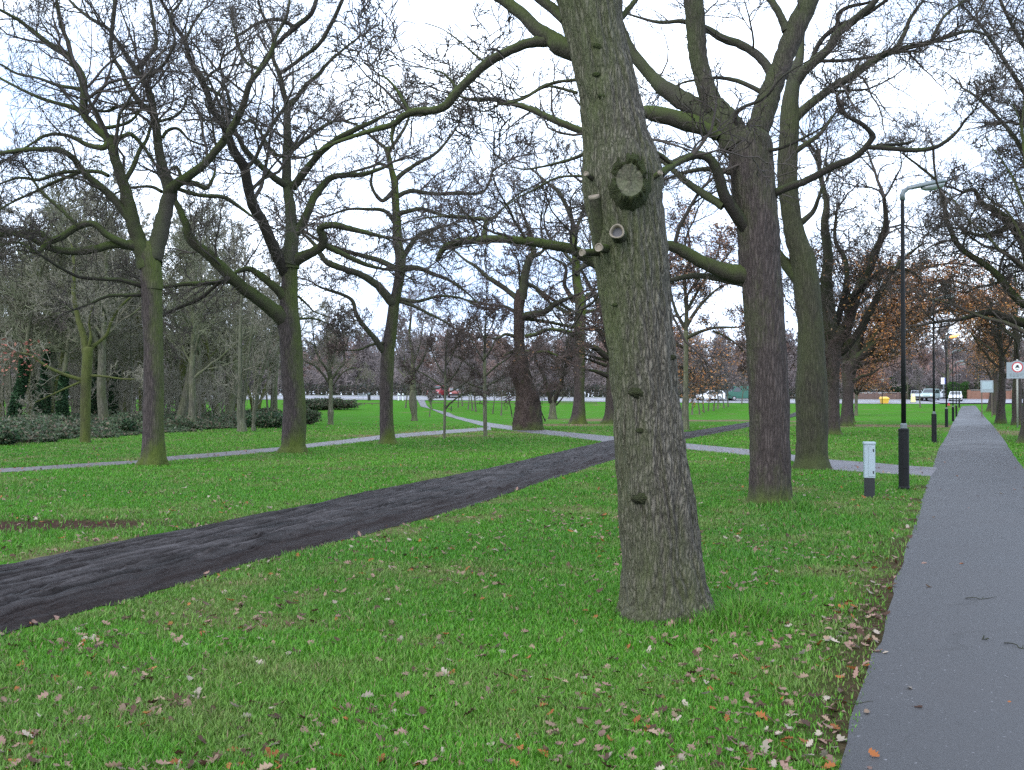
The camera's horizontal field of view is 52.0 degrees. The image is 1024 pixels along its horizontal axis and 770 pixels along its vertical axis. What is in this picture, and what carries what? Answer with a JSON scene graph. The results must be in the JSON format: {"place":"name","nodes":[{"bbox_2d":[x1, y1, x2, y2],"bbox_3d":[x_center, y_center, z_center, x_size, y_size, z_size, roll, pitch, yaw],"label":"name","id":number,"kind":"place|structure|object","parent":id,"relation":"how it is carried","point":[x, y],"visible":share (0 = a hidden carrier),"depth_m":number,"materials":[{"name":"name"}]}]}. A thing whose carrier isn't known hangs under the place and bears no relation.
{"place":"outdoors","nodes":[
{"label":"outdoors","id":0,"kind":"place"},
{"bbox_2d":[0,412,795,635],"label":"mud track","id":1,"kind":"structure","parent":0,"point":[77,580],"depth_m":11.54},
{"bbox_2d":[0,395,1023,769],"bbox_3d":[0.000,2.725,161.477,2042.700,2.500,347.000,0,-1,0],"label":"ground","id":2,"kind":"structure","parent":0,"point":[738,413],"depth_m":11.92,"materials":[{"name":"plant"}]},
{"bbox_2d":[0,426,26,444],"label":"bush","id":3,"kind":"object","parent":2,"relation":"on","point":[8,436],"visible":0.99,"depth_m":37.25,"materials":[{"name":"green plant"}]},
{"bbox_2d":[0,249,38,398],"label":"woodland tree","id":4,"kind":"object","parent":2,"relation":"on","point":[10,362],"visible":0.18,"depth_m":62.62,"materials":[{"name":"grey plant"}]},
{"bbox_2d":[3,239,50,414],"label":"woodland tree","id":5,"kind":"object","parent":2,"relation":"on","point":[29,341],"visible":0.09,"depth_m":69.64,"materials":[{"name":"grey plant"}]},
{"bbox_2d":[0,221,66,361],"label":"woodland tree","id":6,"kind":"object","parent":2,"relation":"on","point":[2,327],"visible":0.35,"depth_m":60.70,"materials":[{"name":"green plant"}]},
{"bbox_2d":[0,208,80,393],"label":"woodland tree","id":7,"kind":"object","parent":2,"relation":"on","point":[37,302],"visible":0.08,"depth_m":69.11,"materials":[{"name":"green plant"}]},
{"bbox_2d":[0,188,91,416],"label":"ivy tree","id":8,"kind":"object","parent":2,"relation":"on","point":[20,388],"visible":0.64,"depth_m":59.48,"materials":[{"name":"green plant"}]},
{"bbox_2d":[32,230,77,412],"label":"woodland tree","id":9,"kind":"object","parent":2,"relation":"on","point":[62,358],"visible":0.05,"depth_m":65.54,"materials":[{"name":"grey plant"}]},
{"bbox_2d":[22,198,116,416],"bbox_3d":[-25.987,-4.131,61.362,4.641,13.535,4.569,0,-1,23],"label":"ivy tree","id":10,"kind":"object","parent":2,"relation":"on","point":[42,405],"visible":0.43,"depth_m":61.04,"materials":[{"name":"green plant"}]},
{"bbox_2d":[0,146,140,412],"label":"woodland tree","id":11,"kind":"object","parent":2,"relation":"on","point":[53,364],"visible":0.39,"depth_m":61.06,"materials":[{"name":"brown plant"}]},
{"bbox_2d":[31,196,123,420],"bbox_3d":[-24.613,-4.167,59.729,4.676,13.498,4.723,0,-1,13],"label":"ivy tree","id":12,"kind":"object","parent":2,"relation":"on","point":[61,406],"visible":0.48,"depth_m":59.51,"materials":[{"name":"green plant"}]},
{"bbox_2d":[15,195,142,407],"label":"woodland tree","id":13,"kind":"object","parent":2,"relation":"on","point":[125,329],"visible":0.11,"depth_m":66.93,"materials":[{"name":"grey plant"}]},
{"bbox_2d":[0,192,167,442],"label":"mossy tree","id":14,"kind":"object","parent":2,"relation":"on","point":[87,375],"visible":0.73,"depth_m":39.66,"materials":[{"name":"green plant"}]},
{"bbox_2d":[17,165,182,418],"bbox_3d":[-22.979,-4.930,57.673,8.225,15.289,7.400,0,-1,15],"label":"woodland tree","id":15,"kind":"object","parent":2,"relation":"on","point":[102,405],"visible":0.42,"depth_m":58.41,"materials":[{"name":"brown plant"}]},
{"bbox_2d":[69,210,138,415],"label":"ivy tree","id":16,"kind":"object","parent":2,"relation":"on","point":[94,405],"visible":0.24,"depth_m":66.31,"materials":[{"name":"green plant"}]},
{"bbox_2d":[94,229,142,414],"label":"ivy tree","id":17,"kind":"object","parent":2,"relation":"on","point":[111,398],"visible":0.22,"depth_m":72.63,"materials":[{"name":"green plant"}]},
{"bbox_2d":[0,334,242,418],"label":"woodland understorey","id":18,"kind":"object","parent":2,"relation":"on","point":[169,398],"visible":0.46,"depth_m":71.00,"materials":[{"name":"plant"}]},
{"bbox_2d":[108,236,143,413],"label":"woodland tree","id":19,"kind":"object","parent":2,"relation":"on","point":[131,361],"visible":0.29,"depth_m":67.62,"materials":[{"name":"grey plant"}]},
{"bbox_2d":[117,417,139,431],"bbox_3d":[-18.067,1.928,49.485,0.989,0.921,0.987,0,-1,27],"label":"bush","id":20,"kind":"object","parent":2,"relation":"on","point":[126,424],"visible":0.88,"depth_m":49.27,"materials":[{"name":"green plant"}]},
{"bbox_2d":[106,270,168,411],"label":"woodland tree","id":21,"kind":"object","parent":2,"relation":"on","point":[134,349],"visible":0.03,"depth_m":78.22,"materials":[{"name":"grey plant"}]},
{"bbox_2d":[0,406,282,442],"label":"undergrowth","id":22,"kind":"object","parent":2,"relation":"on","point":[43,428],"visible":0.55,"depth_m":51.84,"materials":[{"name":"green plant"}]},
{"bbox_2d":[100,196,190,411],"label":"woodland tree","id":23,"kind":"object","parent":2,"relation":"on","point":[139,391],"visible":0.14,"depth_m":82.18,"materials":[{"name":"grey plant"}]},
{"bbox_2d":[0,0,308,466],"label":"oak tree","id":24,"kind":"object","parent":2,"relation":"on","point":[149,255],"visible":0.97,"depth_m":25.55,"materials":[{"name":"brown plant"}]},
{"bbox_2d":[163,224,206,410],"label":"woodland tree","id":25,"kind":"object","parent":2,"relation":"on","point":[177,361],"visible":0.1,"depth_m":80.84,"materials":[{"name":"grey plant"}]},
{"bbox_2d":[137,189,235,416],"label":"woodland tree","id":26,"kind":"object","parent":2,"relation":"on","point":[198,352],"visible":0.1,"depth_m":76.44,"materials":[{"name":"grey plant"}]},
{"bbox_2d":[164,250,223,399],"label":"forked tree","id":27,"kind":"object","parent":2,"relation":"on","point":[182,367],"visible":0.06,"depth_m":89.51,"materials":[{"name":"green plant"}]},
{"bbox_2d":[149,216,257,421],"bbox_3d":[-17.565,-3.651,59.687,5.754,12.517,5.450,0,-1,-24],"label":"woodland tree","id":28,"kind":"object","parent":2,"relation":"on","point":[193,376],"visible":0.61,"depth_m":59.21,"materials":[{"name":"brown plant"}]},
{"bbox_2d":[168,223,245,413],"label":"woodland tree","id":29,"kind":"object","parent":2,"relation":"on","point":[202,340],"visible":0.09,"depth_m":79.63,"materials":[{"name":"grey plant"}]},
{"bbox_2d":[145,186,270,418],"bbox_3d":[-18.395,-4.842,63.282,7.001,15.278,7.782,0,-1,17],"label":"woodland tree","id":30,"kind":"object","parent":2,"relation":"on","point":[183,406],"visible":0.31,"depth_m":63.25,"materials":[{"name":"grey plant"}]},
{"bbox_2d":[162,211,255,372],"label":"woodland tree","id":31,"kind":"object","parent":2,"relation":"on","point":[216,356],"visible":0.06,"depth_m":83.06,"materials":[{"name":"grey plant"}]},
{"bbox_2d":[180,284,259,407],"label":"woodland tree","id":32,"kind":"object","parent":2,"relation":"on","point":[226,361],"visible":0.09,"depth_m":85.02,"materials":[{"name":"grey plant"}]},
{"bbox_2d":[177,206,303,414],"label":"woodland tree","id":33,"kind":"object","parent":2,"relation":"on","point":[229,407],"visible":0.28,"depth_m":82.80,"materials":[{"name":"grey plant"}]},
{"bbox_2d":[221,270,263,410],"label":"woodland tree","id":34,"kind":"object","parent":2,"relation":"on","point":[244,367],"visible":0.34,"depth_m":75.19,"materials":[{"name":"grey plant"}]},
{"bbox_2d":[209,241,276,431],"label":"multistem tree","id":35,"kind":"object","parent":2,"relation":"on","point":[241,417],"visible":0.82,"depth_m":53.04,"materials":[{"name":"brown plant"}]},
{"bbox_2d":[0,427,490,471],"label":"footpath","id":36,"kind":"structure","parent":2,"relation":"on","point":[250,451],"depth_m":32.15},
{"bbox_2d":[242,288,280,430],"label":"multistem tree","id":37,"kind":"object","parent":2,"relation":"on","point":[258,389],"visible":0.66,"depth_m":54.43,"materials":[{"name":"grey plant"}]},
{"bbox_2d":[244,273,278,410],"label":"woodland tree","id":38,"kind":"object","parent":2,"relation":"on","point":[256,287],"visible":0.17,"depth_m":81.75,"materials":[{"name":"grey plant"}]},
{"bbox_2d":[245,411,282,427],"bbox_3d":[-14.139,2.041,61.308,3.656,1.099,3.283,1,-1,-36],"label":"bush","id":39,"kind":"object","parent":2,"relation":"on","point":[272,419],"visible":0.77,"depth_m":60.46,"materials":[{"name":"green plant"}]},
{"bbox_2d":[255,275,281,410],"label":"woodland tree","id":40,"kind":"object","parent":2,"relation":"on","point":[276,365],"visible":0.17,"depth_m":85.25,"materials":[{"name":"grey plant"}]},
{"bbox_2d":[228,227,328,410],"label":"woodland tree","id":41,"kind":"object","parent":2,"relation":"on","point":[275,400],"visible":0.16,"depth_m":94.83,"materials":[{"name":"grey plant"}]},
{"bbox_2d":[102,0,457,453],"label":"oak tree","id":42,"kind":"object","parent":2,"relation":"on","point":[284,316],"visible":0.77,"depth_m":31.68,"materials":[{"name":"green plant"}]},
{"bbox_2d":[282,398,328,409],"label":"scrub bush","id":43,"kind":"object","parent":2,"relation":"on","point":[313,404],"visible":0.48,"depth_m":117.89,"materials":[{"name":"green plant"}]},
{"bbox_2d":[306,408,322,423],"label":"bush","id":44,"kind":"object","parent":2,"relation":"on","point":[313,417],"visible":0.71,"depth_m":70.31,"materials":[{"name":"green plant"}]},
{"bbox_2d":[303,329,356,374],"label":"roadside tree","id":45,"kind":"object","parent":2,"relation":"on","point":[336,354],"visible":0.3,"depth_m":161.53,"materials":[{"name":"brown plant"}]},
{"bbox_2d":[307,397,362,409],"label":"scrub bush","id":46,"kind":"object","parent":2,"relation":"on","point":[339,403],"visible":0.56,"depth_m":119.53,"materials":[{"name":"green plant"}]},
{"bbox_2d":[299,297,375,424],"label":"tree","id":47,"kind":"object","parent":2,"relation":"on","point":[331,384],"visible":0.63,"depth_m":69.49,"materials":[{"name":"brown plant"}]},
{"bbox_2d":[348,332,376,394],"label":"roadside tree","id":48,"kind":"object","parent":2,"relation":"on","point":[365,353],"visible":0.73,"depth_m":162.87,"materials":[{"name":"brown plant"}]},
{"bbox_2d":[243,66,539,444],"bbox_3d":[-4.346,-4.864,38.038,11.067,14.456,6.016,0,-1,0],"label":"oak tree","id":49,"kind":"object","parent":2,"relation":"on","point":[386,347],"visible":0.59,"depth_m":38.07,"materials":[{"name":"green plant"}]},
{"bbox_2d":[394,312,424,394],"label":"roadside tree","id":50,"kind":"object","parent":2,"relation":"on","point":[404,355],"visible":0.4,"depth_m":163.13,"materials":[{"name":"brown plant"}]},
{"bbox_2d":[380,273,450,420],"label":"bare tree","id":51,"kind":"object","parent":2,"relation":"on","point":[412,402],"visible":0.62,"depth_m":82.30,"materials":[{"name":"brown plant"}]},
{"bbox_2d":[426,329,454,375],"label":"roadside tree","id":52,"kind":"object","parent":2,"relation":"on","point":[440,361],"visible":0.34,"depth_m":175.74,"materials":[{"name":"brown plant"}]},
{"bbox_2d":[398,312,490,439],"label":"young tree","id":53,"kind":"object","parent":2,"relation":"on","point":[472,372],"visible":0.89,"depth_m":42.98,"materials":[{"name":"brown plant"}]},
{"bbox_2d":[434,330,465,395],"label":"roadside tree","id":54,"kind":"object","parent":2,"relation":"on","point":[442,366],"visible":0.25,"depth_m":159.47,"materials":[{"name":"brown plant"}]},
{"bbox_2d":[460,354,486,411],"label":"young tree","id":55,"kind":"object","parent":2,"relation":"on","point":[473,380],"visible":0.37,"depth_m":116.09,"materials":[{"name":"brown plant"}]},
{"bbox_2d":[432,279,530,436],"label":"young tree","id":56,"kind":"object","parent":2,"relation":"on","point":[517,348],"visible":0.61,"depth_m":45.95,"materials":[{"name":"brown plant"}]},
{"bbox_2d":[492,361,513,415],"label":"young tree","id":57,"kind":"object","parent":2,"relation":"on","point":[503,386],"visible":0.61,"depth_m":107.40,"materials":[{"name":"brown plant"}]},
{"bbox_2d":[203,0,808,624],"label":"oak tree","id":58,"kind":"object","parent":2,"relation":"on","point":[663,574],"visible":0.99,"depth_m":7.71,"materials":[{"name":"brown plant"}]},
{"bbox_2d":[483,334,531,393],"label":"roadside tree","id":59,"kind":"object","parent":2,"relation":"on","point":[492,363],"visible":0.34,"depth_m":156.08,"materials":[{"name":"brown plant"}]},
{"bbox_2d":[0,422,1023,769],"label":"leaf litter","id":60,"kind":"object","parent":2,"relation":"on","point":[552,724],"visible":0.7,"depth_m":6.33,"materials":[{"name":"plant"}]},
{"bbox_2d":[0,352,1023,398],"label":"roadside scrub","id":61,"kind":"object","parent":2,"relation":"on","point":[592,378],"visible":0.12,"depth_m":162.02,"materials":[{"name":"plant"}]},
{"bbox_2d":[422,173,605,429],"bbox_3d":[0.604,-4.370,56.633,11.660,14.021,5.455,0,-1,0],"label":"old oak","id":62,"kind":"object","parent":2,"relation":"on","point":[528,412],"visible":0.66,"depth_m":56.41,"materials":[{"name":"brown plant"}]},
{"bbox_2d":[12,380,1023,398],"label":"roadside undergrowth","id":63,"kind":"object","parent":2,"relation":"on","point":[371,389],"visible":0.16,"depth_m":157.61,"materials":[{"name":"plant"}]},
{"bbox_2d":[13,319,1023,397],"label":"distant wood","id":64,"kind":"object","parent":2,"relation":"on","point":[373,349],"visible":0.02,"depth_m":224.62,"materials":[{"name":"plant"}]},
{"bbox_2d":[497,136,601,423],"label":"tall oak","id":65,"kind":"object","parent":2,"relation":"on","point":[578,415],"visible":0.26,"depth_m":71.69,"materials":[{"name":"brown plant"}]},
{"bbox_2d":[524,321,591,418],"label":"forked tree","id":66,"kind":"object","parent":2,"relation":"on","point":[552,400],"visible":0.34,"depth_m":89.54,"materials":[{"name":"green plant"}]},
{"bbox_2d":[246,398,938,402],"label":"kerb","id":67,"kind":"structure","parent":2,"relation":"on","point":[604,400],"depth_m":144.03,"materials":[{"name":"concrete"}]},
{"bbox_2d":[524,216,745,423],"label":"dark oak","id":68,"kind":"object","parent":2,"relation":"on","point":[608,417],"visible":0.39,"depth_m":72.48,"materials":[{"name":"brown plant"}]},
{"bbox_2d":[370,0,1012,507],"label":"oak tree","id":69,"kind":"object","parent":2,"relation":"on","point":[750,208],"visible":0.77,"depth_m":15.99,"materials":[{"name":"brown plant"}]},
{"bbox_2d":[664,189,747,430],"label":"beech tree","id":70,"kind":"object","parent":2,"relation":"on","point":[721,242],"visible":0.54,"depth_m":56.00,"materials":[{"name":"brown plant"}]},
{"bbox_2d":[705,333,734,381],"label":"roadside tree","id":71,"kind":"object","parent":2,"relation":"on","point":[718,347],"visible":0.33,"depth_m":159.60,"materials":[{"name":"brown plant"}]},
{"bbox_2d":[786,328,797,378],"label":"roadside tree","id":72,"kind":"object","parent":2,"relation":"on","point":[792,342],"visible":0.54,"depth_m":173.95,"materials":[{"name":"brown plant"}]},
{"bbox_2d":[670,0,1023,469],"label":"oak tree","id":73,"kind":"object","parent":2,"relation":"on","point":[799,267],"visible":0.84,"depth_m":24.27,"materials":[{"name":"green plant"}]},
{"bbox_2d":[747,80,956,434],"bbox_3d":[14.659,-5.295,47.492,11.478,15.595,6.781,0,-1,-26],"label":"oak tree","id":74,"kind":"object","parent":2,"relation":"on","point":[836,335],"visible":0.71,"depth_m":48.27,"materials":[{"name":"brown plant"}]},
{"bbox_2d":[839,339,895,415],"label":"tree","id":75,"kind":"object","parent":2,"relation":"on","point":[874,379],"visible":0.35,"depth_m":109.23,"materials":[{"name":"brown plant"}]},
{"bbox_2d":[863,442,875,497],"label":"feeder pillar","id":76,"kind":"structure","parent":2,"relation":"on","point":[869,466],"depth_m":17.28,"materials":[{"name":"metal"}]},
{"bbox_2d":[869,446,874,476],"bbox_3d":[5.914,1.254,17.271,0.100,0.500,0.010,0,-1,12],"label":"door","id":77,"kind":"structure","parent":76,"relation":"in","point":[871,454],"depth_m":17.27,"materials":[{"name":"grey paint"}]},
{"bbox_2d":[853,392,906,398],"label":"garden wall","id":78,"kind":"structure","parent":2,"relation":"on","point":[875,395],"depth_m":155.88,"materials":[{"name":"brown brick"}]},
{"bbox_2d":[819,232,944,422],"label":"oak tree","id":79,"kind":"object","parent":2,"relation":"on","point":[867,361],"visible":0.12,"depth_m":75.84,"materials":[{"name":"brown plant"}]},
{"bbox_2d":[781,176,1023,425],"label":"oak tree","id":80,"kind":"object","parent":2,"relation":"on","point":[869,350],"visible":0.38,"depth_m":65.09,"materials":[{"name":"brown plant"}]},
{"bbox_2d":[890,348,926,398],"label":"roadside tree","id":81,"kind":"object","parent":2,"relation":"on","point":[908,374],"visible":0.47,"depth_m":156.28,"materials":[{"name":"brown plant"}]},
{"bbox_2d":[907,360,928,407],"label":"young tree","id":82,"kind":"object","parent":2,"relation":"on","point":[917,374],"visible":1,"depth_m":132.58,"materials":[{"name":"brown plant"}]},
{"bbox_2d":[898,179,946,489],"bbox_3d":[7.396,-0.867,18.937,0.878,5.690,0.200,0,-1,3],"label":"lamp post","id":83,"kind":"object","parent":2,"relation":"on","point":[903,453],"visible":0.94,"depth_m":18.91,"materials":[{"name":"metal"}]},
{"bbox_2d":[912,343,939,380],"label":"roadside tree","id":84,"kind":"object","parent":2,"relation":"on","point":[928,357],"visible":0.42,"depth_m":178.78,"materials":[{"name":"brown plant"}]},
{"bbox_2d":[931,294,953,442],"bbox_3d":[16.152,-0.566,39.380,0.878,5.690,0.200,0,-1,3],"label":"lamp post","id":85,"kind":"object","parent":2,"relation":"on","point":[934,426],"visible":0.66,"depth_m":39.35,"materials":[{"name":"metal"}]},
{"bbox_2d":[865,0,1023,443],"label":"lime tree","id":86,"kind":"object","parent":2,"relation":"on","point":[1003,279],"visible":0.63,"depth_m":39.26,"materials":[{"name":"brown plant"}]},
{"bbox_2d":[927,315,969,397],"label":"roadside tree","id":87,"kind":"object","parent":2,"relation":"on","point":[955,356],"visible":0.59,"depth_m":157.88,"materials":[{"name":"brown plant"}]},
{"bbox_2d":[945,333,959,426],"bbox_3d":[26.386,-0.239,62.992,0.894,5.731,0.306,0,-1,3],"label":"lamp post","id":88,"kind":"object","parent":2,"relation":"on","point":[946,409],"visible":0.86,"depth_m":62.96,"materials":[{"name":"metal"}]},
{"bbox_2d":[944,381,969,398],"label":"hedge","id":89,"kind":"object","parent":2,"relation":"on","point":[962,386],"visible":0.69,"depth_m":156.99,"materials":[{"name":"green plant"}]},
{"bbox_2d":[905,55,1023,333],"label":"lime tree","id":90,"kind":"object","parent":2,"relation":"on","point":[989,234],"visible":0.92,"depth_m":37.14,"materials":[{"name":"brown plant"}]},
{"bbox_2d":[961,342,986,390],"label":"roadside tree","id":91,"kind":"object","parent":2,"relation":"on","point":[978,376],"visible":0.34,"depth_m":158.23,"materials":[{"name":"brown plant"}]},
{"bbox_2d":[942,258,1023,423],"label":"lime tree","id":92,"kind":"object","parent":2,"relation":"on","point":[1000,417],"visible":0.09,"depth_m":72.65,"materials":[{"name":"brown plant"}]},
{"bbox_2d":[980,380,992,416],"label":"notice board","id":93,"kind":"object","parent":2,"relation":"on","point":[986,386],"visible":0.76,"depth_m":99.98,"materials":[{"name":"grey paint"}]},
{"bbox_2d":[967,390,1011,398],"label":"garden wall","id":94,"kind":"structure","parent":2,"relation":"on","point":[973,394],"depth_m":156.08,"materials":[{"name":"red brick"}]},
{"bbox_2d":[962,240,1023,424],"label":"lime tree","id":95,"kind":"object","parent":2,"relation":"on","point":[1016,336],"visible":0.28,"depth_m":68.25,"materials":[{"name":"brown plant"}]},
{"bbox_2d":[962,313,1023,414],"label":"lime tree","id":96,"kind":"object","parent":2,"relation":"on","point":[995,358],"visible":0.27,"depth_m":111.96,"materials":[{"name":"brown plant"}]},
{"bbox_2d":[963,335,1023,411],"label":"lime tree","id":97,"kind":"object","parent":2,"relation":"on","point":[988,408],"visible":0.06,"depth_m":122.97,"materials":[{"name":"brown plant"}]},
{"bbox_2d":[1006,359,1023,427],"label":"road sign","id":98,"kind":"object","parent":2,"relation":"on","point":[1014,369],"visible":0.97,"depth_m":61.96,"materials":[{"name":"white metal"}]},
{"bbox_2d":[0,0,1023,396],"label":"sky","id":99,"kind":"structure","parent":0,"point":[766,28],"materials":[{"name":"white"}]},
{"bbox_2d":[212,396,932,401],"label":"road","id":100,"kind":"structure","parent":0,"point":[567,398],"depth_m":148.68,"materials":[{"name":"asphalt"}]},
{"bbox_2d":[726,386,748,400],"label":"parked van","id":101,"kind":"object","parent":100,"relation":"on","point":[735,392],"visible":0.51,"depth_m":148.56,"materials":[{"name":"green paint"}]},
{"bbox_2d":[418,400,936,475],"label":"cross path","id":102,"kind":"structure","parent":0,"point":[885,468],"depth_m":34.07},
{"bbox_2d":[343,399,1022,403],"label":"pavement","id":103,"kind":"structure","parent":0,"point":[705,402],"depth_m":142.59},
{"bbox_2d":[839,406,1023,769],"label":"path","id":104,"kind":"structure","parent":0,"point":[952,668],"depth_m":7.16,"materials":[{"name":"asphalt"}]},
{"bbox_2d":[915,398,1022,402],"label":"side road","id":105,"kind":"structure","parent":0,"point":[942,400],"depth_m":149.46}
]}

